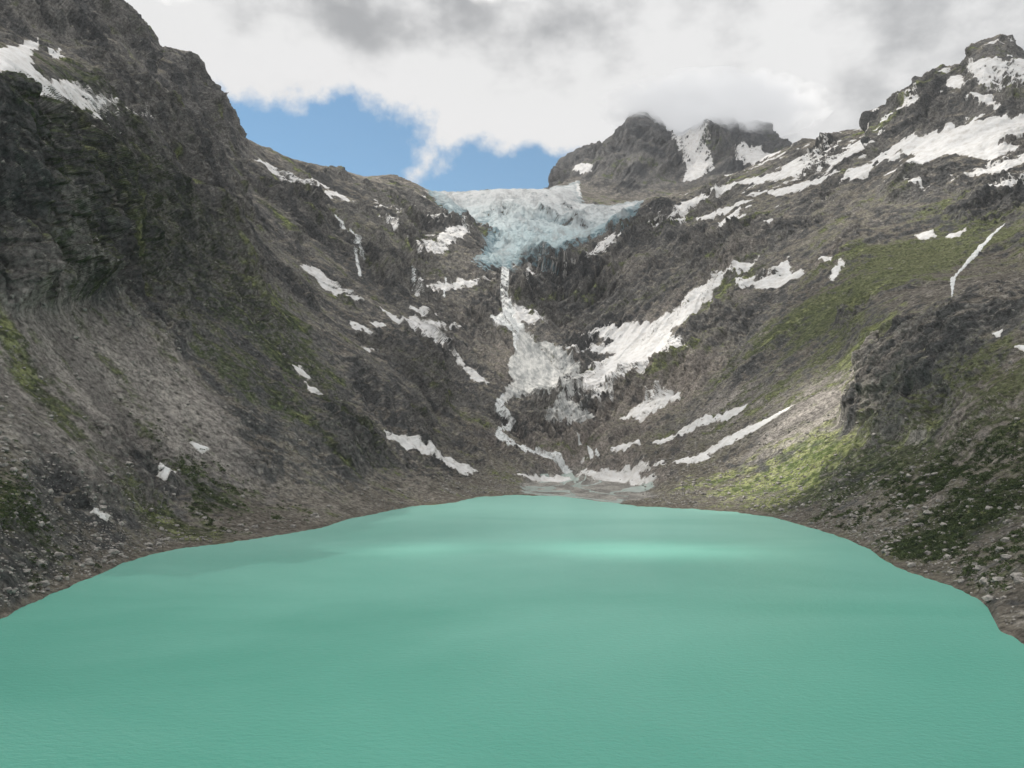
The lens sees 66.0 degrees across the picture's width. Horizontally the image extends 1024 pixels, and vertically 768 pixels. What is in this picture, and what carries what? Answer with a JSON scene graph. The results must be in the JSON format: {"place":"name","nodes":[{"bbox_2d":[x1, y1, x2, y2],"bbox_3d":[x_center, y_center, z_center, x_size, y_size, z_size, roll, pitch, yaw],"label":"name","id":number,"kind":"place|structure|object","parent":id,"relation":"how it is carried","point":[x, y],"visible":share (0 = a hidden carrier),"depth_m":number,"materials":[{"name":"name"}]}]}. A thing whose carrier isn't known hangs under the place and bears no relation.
{"place":"outdoors","nodes":[
{"label":"outdoors","id":0,"kind":"place"},
{"bbox_2d":[0,0,1023,643],"bbox_3d":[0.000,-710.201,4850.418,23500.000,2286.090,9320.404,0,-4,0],"label":"mountain terrain","id":1,"kind":"structure","parent":0,"point":[204,196],"depth_m":1300.15,"materials":[{"name":"grey stone"}]},
{"bbox_2d":[490,266,523,351],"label":"waterfall","id":2,"kind":"structure","parent":1,"relation":"on","point":[508,313],"depth_m":2180.20,"materials":[{"name":"white liquid"}]},
{"bbox_2d":[0,125,1023,626],"bbox_3d":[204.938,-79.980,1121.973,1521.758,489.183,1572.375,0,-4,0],"label":"boulders","id":3,"kind":"object","parent":1,"relation":"on","point":[1016,577],"visible":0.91,"depth_m":734.22,"materials":[{"name":"grey stone"}]},
{"bbox_2d":[0,372,1023,596],"bbox_3d":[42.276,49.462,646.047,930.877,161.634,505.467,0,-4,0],"label":"alder shrubs","id":4,"kind":"object","parent":1,"relation":"on","point":[928,536],"visible":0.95,"depth_m":592.81,"materials":[{"name":"green plant"}]},
{"bbox_2d":[424,181,643,274],"bbox_3d":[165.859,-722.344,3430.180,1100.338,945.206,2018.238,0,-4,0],"label":"glacier","id":5,"kind":"object","parent":1,"relation":"on","point":[525,224],"visible":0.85,"depth_m":3295.21,"materials":[{"name":"white ice"}]},
{"bbox_2d":[502,326,593,424],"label":"avalanche ice cone","id":6,"kind":"object","parent":1,"relation":"on","point":[531,365],"visible":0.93,"depth_m":1942.85,"materials":[{"name":"white ice"}]},
{"bbox_2d":[334,214,1004,473],"bbox_3d":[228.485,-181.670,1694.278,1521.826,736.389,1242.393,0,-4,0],"label":"mountain stream","id":7,"kind":"structure","parent":1,"relation":"on","point":[560,461],"depth_m":1559.23,"materials":[{"name":"white liquid"}]},
{"bbox_2d":[0,495,1023,767],"bbox_3d":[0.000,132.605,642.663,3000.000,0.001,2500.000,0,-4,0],"label":"lake","id":8,"kind":"structure","parent":0,"point":[516,631],"depth_m":326.78,"materials":[{"name":"liquid"}]},
{"bbox_2d":[0,36,1023,521],"bbox_3d":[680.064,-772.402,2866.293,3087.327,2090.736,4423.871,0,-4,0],"label":"snow field","id":9,"kind":"structure","parent":0,"point":[634,344],"depth_m":1959.40,"materials":[{"name":"white snow"}]},
{"bbox_2d":[124,0,1023,191],"label":"sky","id":10,"kind":"structure","parent":0,"point":[435,95],"materials":[{"name":"white"}]},
{"bbox_2d":[520,469,654,502],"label":"river","id":11,"kind":"structure","parent":0,"point":[642,488],"depth_m":1271.59,"materials":[{"name":"grey liquid"}]}
]}

